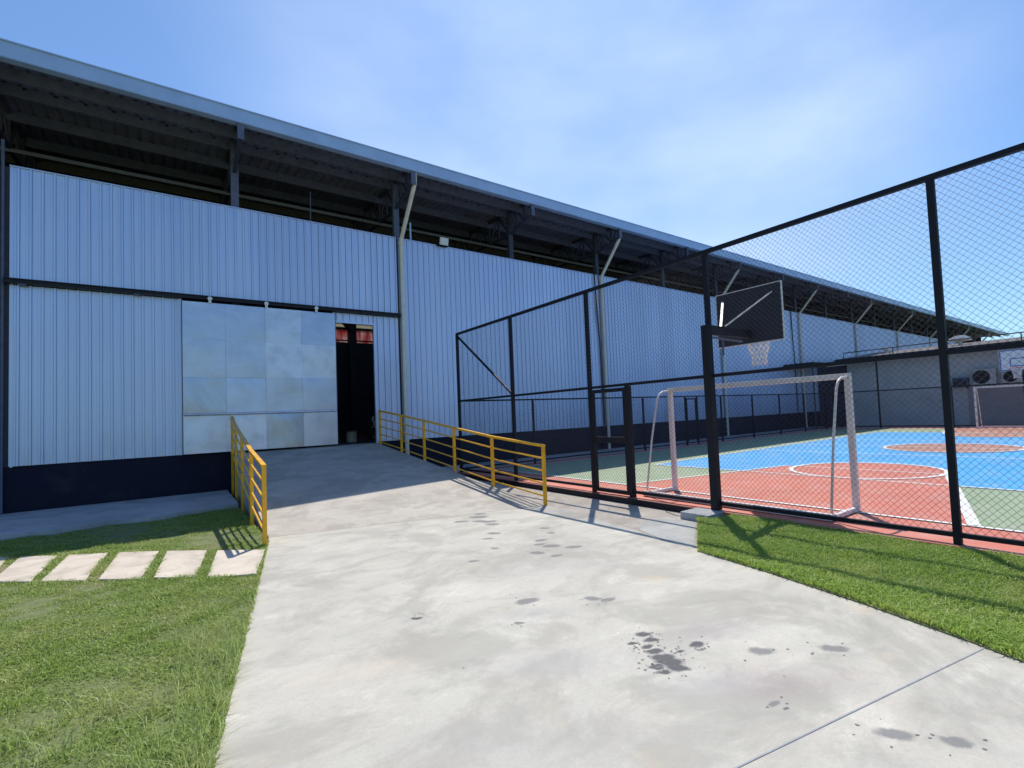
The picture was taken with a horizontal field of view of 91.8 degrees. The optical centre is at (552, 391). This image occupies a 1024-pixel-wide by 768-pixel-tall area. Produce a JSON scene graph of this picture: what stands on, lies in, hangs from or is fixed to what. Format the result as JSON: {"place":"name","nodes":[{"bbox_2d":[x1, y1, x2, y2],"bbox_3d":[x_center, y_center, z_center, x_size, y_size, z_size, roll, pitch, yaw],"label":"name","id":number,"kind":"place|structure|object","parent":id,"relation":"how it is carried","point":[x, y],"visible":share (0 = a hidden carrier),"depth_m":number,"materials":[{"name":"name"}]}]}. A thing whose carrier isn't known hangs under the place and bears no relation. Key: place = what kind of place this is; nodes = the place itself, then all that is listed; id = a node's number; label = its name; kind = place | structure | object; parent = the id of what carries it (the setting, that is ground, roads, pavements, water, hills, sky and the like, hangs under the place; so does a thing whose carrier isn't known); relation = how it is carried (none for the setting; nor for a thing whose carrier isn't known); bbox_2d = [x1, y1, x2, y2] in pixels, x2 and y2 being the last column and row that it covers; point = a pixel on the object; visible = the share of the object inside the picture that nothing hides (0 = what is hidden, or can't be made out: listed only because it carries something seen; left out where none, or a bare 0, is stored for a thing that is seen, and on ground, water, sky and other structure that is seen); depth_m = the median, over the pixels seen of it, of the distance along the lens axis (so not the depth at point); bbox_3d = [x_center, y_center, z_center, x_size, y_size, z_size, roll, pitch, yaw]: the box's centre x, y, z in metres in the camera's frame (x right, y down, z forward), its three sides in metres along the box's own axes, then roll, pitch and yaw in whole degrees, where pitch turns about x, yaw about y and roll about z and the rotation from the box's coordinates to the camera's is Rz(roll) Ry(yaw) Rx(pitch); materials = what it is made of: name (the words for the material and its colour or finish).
{"place":"outdoors","nodes":[
{"label":"outdoors","id":0,"kind":"place"},
{"bbox_2d":[0,490,237,540],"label":"walkway","id":1,"kind":"structure","parent":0,"point":[51,522],"depth_m":9.84,"materials":[{"name":"concrete"}]},
{"bbox_2d":[0,507,271,767],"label":"lawn","id":2,"kind":"structure","parent":0,"point":[38,602],"depth_m":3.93,"materials":[{"name":"plant"}]},
{"bbox_2d":[0,557,8,566],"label":"stepping stone","id":3,"kind":"object","parent":2,"relation":"on","point":[3,559],"visible":0.5,"depth_m":6.75,"materials":[{"name":"concrete"}]},
{"bbox_2d":[0,558,13,572],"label":"soil","id":4,"kind":"structure","parent":2,"relation":"on","point":[3,567],"depth_m":6.43,"materials":[{"name":"brown soil"}]},
{"bbox_2d":[0,555,55,582],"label":"stepping stone","id":5,"kind":"object","parent":2,"relation":"on","point":[26,568],"visible":0.72,"depth_m":6.23,"materials":[{"name":"concrete"}]},
{"bbox_2d":[42,553,105,582],"bbox_3d":[-6.031,2.235,6.272,0.445,0.052,1.826,-1,-3,-35],"label":"stepping stone","id":6,"kind":"object","parent":2,"relation":"on","point":[73,566],"visible":0.67,"depth_m":6.18,"materials":[{"name":"concrete"}]},
{"bbox_2d":[85,555,112,581],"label":"soil","id":7,"kind":"structure","parent":2,"relation":"on","point":[96,575],"depth_m":5.80,"materials":[{"name":"brown soil"}]},
{"bbox_2d":[98,551,158,580],"bbox_3d":[-5.339,2.205,6.272,0.462,0.052,1.853,-1,-3,-34],"label":"stepping stone","id":8,"kind":"object","parent":2,"relation":"on","point":[126,565],"visible":0.67,"depth_m":6.17,"materials":[{"name":"concrete"}]},
{"bbox_2d":[154,550,206,578],"bbox_3d":[-4.665,2.174,6.239,0.462,0.052,1.766,-1,-3,-33],"label":"stepping stone","id":9,"kind":"object","parent":2,"relation":"on","point":[176,563],"visible":0.7,"depth_m":6.16,"materials":[{"name":"concrete"}]},
{"bbox_2d":[207,549,264,578],"bbox_3d":[-3.938,2.142,6.212,0.568,0.052,1.595,-1,-3,-30],"label":"stepping stone","id":10,"kind":"object","parent":2,"relation":"on","point":[235,562],"visible":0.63,"depth_m":6.11,"materials":[{"name":"concrete"}]},
{"bbox_2d":[338,429,366,441],"bbox_3d":[-6.861,1.519,16.885,1.000,0.400,1.000,0,-3,-38],"label":"pedestal table","id":11,"kind":"object","parent":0,"point":[351,435],"visible":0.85,"depth_m":16.74,"materials":[{"name":"beige plastic"}]},
{"bbox_2d":[366,426,374,439],"bbox_3d":[-6.111,1.486,17.998,1.150,0.500,0.570,0,-3,-38],"label":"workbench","id":12,"kind":"object","parent":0,"point":[372,427],"visible":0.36,"depth_m":17.51,"materials":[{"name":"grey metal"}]},
{"bbox_2d":[234,443,543,540],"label":"ramp","id":13,"kind":"structure","parent":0,"point":[317,489],"depth_m":9.99,"materials":[{"name":"concrete"}]},
{"bbox_2d":[230,416,266,544],"bbox_3d":[-6.186,1.437,9.890,0.071,2.037,7.169,-1,-3,-36],"label":"handrail","id":14,"kind":"object","parent":13,"relation":"attached to","point":[235,452],"visible":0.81,"depth_m":8.69,"materials":[{"name":"yellow metal"}]},
{"bbox_2d":[378,410,547,505],"bbox_3d":[-2.702,1.353,12.149,0.070,2.046,7.699,0,-3,-41],"label":"handrail","id":15,"kind":"object","parent":13,"relation":"on","point":[492,468],"visible":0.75,"depth_m":11.14,"materials":[{"name":"yellow metal"}]},
{"bbox_2d":[0,0,1023,340],"label":"sky","id":16,"kind":"structure","parent":0,"point":[713,123],"materials":[{"name":"blue"}]},
{"bbox_2d":[478,480,697,550],"bbox_3d":[-1.183,2.345,10.937,1.690,0.207,11.630,0,-3,-38],"label":"apron","id":17,"kind":"object","parent":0,"point":[664,525],"visible":0.36,"depth_m":8.08,"materials":[{"name":"concrete"}]},
{"bbox_2d":[214,506,1023,767],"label":"driveway","id":18,"kind":"structure","parent":0,"point":[541,637],"depth_m":3.31,"materials":[{"name":"concrete"}]},
{"bbox_2d":[443,426,832,471],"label":"path","id":19,"kind":"structure","parent":0,"point":[520,459],"depth_m":20.02,"materials":[{"name":"concrete"}]},
{"bbox_2d":[457,427,1023,558],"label":"sports court","id":20,"kind":"object","parent":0,"point":[792,487],"visible":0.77,"depth_m":10.70,"materials":[{"name":"red plastic"}]},
{"bbox_2d":[461,393,832,468],"bbox_3d":[7.066,1.232,22.093,24.721,2.125,0.060,0,-3,-38],"label":"fence","id":21,"kind":"object","parent":20,"relation":"on","point":[697,419],"visible":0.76,"depth_m":20.26,"materials":[{"name":"black metal"}]},
{"bbox_2d":[680,280,785,520],"bbox_3d":[2.964,0.094,8.125,2.200,3.755,1.230,0,-3,-38],"label":"basketball hoop","id":22,"kind":"object","parent":20,"relation":"on","point":[707,331],"visible":0.83,"depth_m":8.13,"materials":[{"name":"metal"}]},
{"bbox_2d":[455,142,1023,546],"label":"tall fence","id":23,"kind":"object","parent":20,"relation":"on","point":[956,533],"visible":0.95,"depth_m":6.83,"materials":[{"name":"black metal"}]},
{"bbox_2d":[643,373,860,520],"bbox_3d":[3.008,0.828,8.191,0.940,1.988,3.320,0,-3,-38],"label":"futsal goal","id":24,"kind":"object","parent":20,"relation":"on","point":[853,461],"visible":0.82,"depth_m":7.31,"materials":[{"name":"white metal"}]},
{"bbox_2d":[832,362,1023,427],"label":"end fence","id":25,"kind":"object","parent":20,"relation":"on","point":[910,425],"visible":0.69,"depth_m":26.10,"materials":[{"name":"black metal"}]},
{"bbox_2d":[973,384,1023,428],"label":"futsal goal","id":26,"kind":"object","parent":20,"relation":"on","point":[975,404],"visible":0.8,"depth_m":23.59,"materials":[{"name":"white metal"}]},
{"bbox_2d":[998,348,1023,391],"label":"basketball hoop","id":27,"kind":"object","parent":20,"relation":"on","point":[1008,358],"visible":0.94,"depth_m":22.63,"materials":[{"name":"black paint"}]},
{"bbox_2d":[695,513,1023,662],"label":"lawn","id":28,"kind":"structure","parent":0,"point":[934,627],"depth_m":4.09,"materials":[{"name":"plant"}]},
{"bbox_2d":[837,426,980,427],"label":"path","id":29,"kind":"structure","parent":0,"point":[920,426],"depth_m":27.55,"materials":[{"name":"concrete"}]},
{"bbox_2d":[783,331,1023,426],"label":"service building","id":30,"kind":"structure","parent":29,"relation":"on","point":[966,371],"depth_m":28.51,"materials":[{"name":"grey metal"}]},
{"bbox_2d":[952,377,969,387],"bbox_3d":[22.037,-0.472,26.726,0.360,0.550,0.660,0,-3,-38],"label":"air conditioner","id":31,"kind":"object","parent":30,"relation":"attached to","point":[961,381],"visible":0.89,"depth_m":26.58,"materials":[{"name":"black metal"}]},
{"bbox_2d":[972,368,997,384],"bbox_3d":[22.644,-0.743,25.944,0.360,0.890,0.950,0,-3,-38],"label":"air conditioner","id":32,"kind":"object","parent":30,"relation":"attached to","point":[986,377],"visible":0.82,"depth_m":25.80,"materials":[{"name":"white metal"}]},
{"bbox_2d":[1001,371,1022,382],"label":"air conditioner","id":33,"kind":"object","parent":30,"relation":"attached to","point":[1006,377],"visible":0.65,"depth_m":25.05,"materials":[{"name":"white metal"}]},
{"label":"ground","id":34,"kind":"structure","parent":0,"visible":0},
{"bbox_2d":[0,38,1008,513],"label":"hangar","id":35,"kind":"structure","parent":34,"relation":"on","point":[184,276],"depth_m":14.12,"materials":[{"name":"grey metal"}]},
{"bbox_2d":[181,296,337,454],"bbox_3d":[-7.724,-0.442,13.326,3.620,3.974,0.150,0,-3,-38],"label":"sliding door","id":36,"kind":"structure","parent":35,"relation":"in","point":[272,370],"depth_m":13.21,"materials":[{"name":"metal"}]},
{"bbox_2d":[437,237,448,247],"bbox_3d":[-3.723,-5.072,16.803,0.401,0.259,0.233,0,-3,-38],"label":"floodlight","id":37,"kind":"object","parent":35,"relation":"attached to","point":[442,241],"visible":1,"depth_m":16.74,"materials":[{"name":"white plastic"}]}
]}

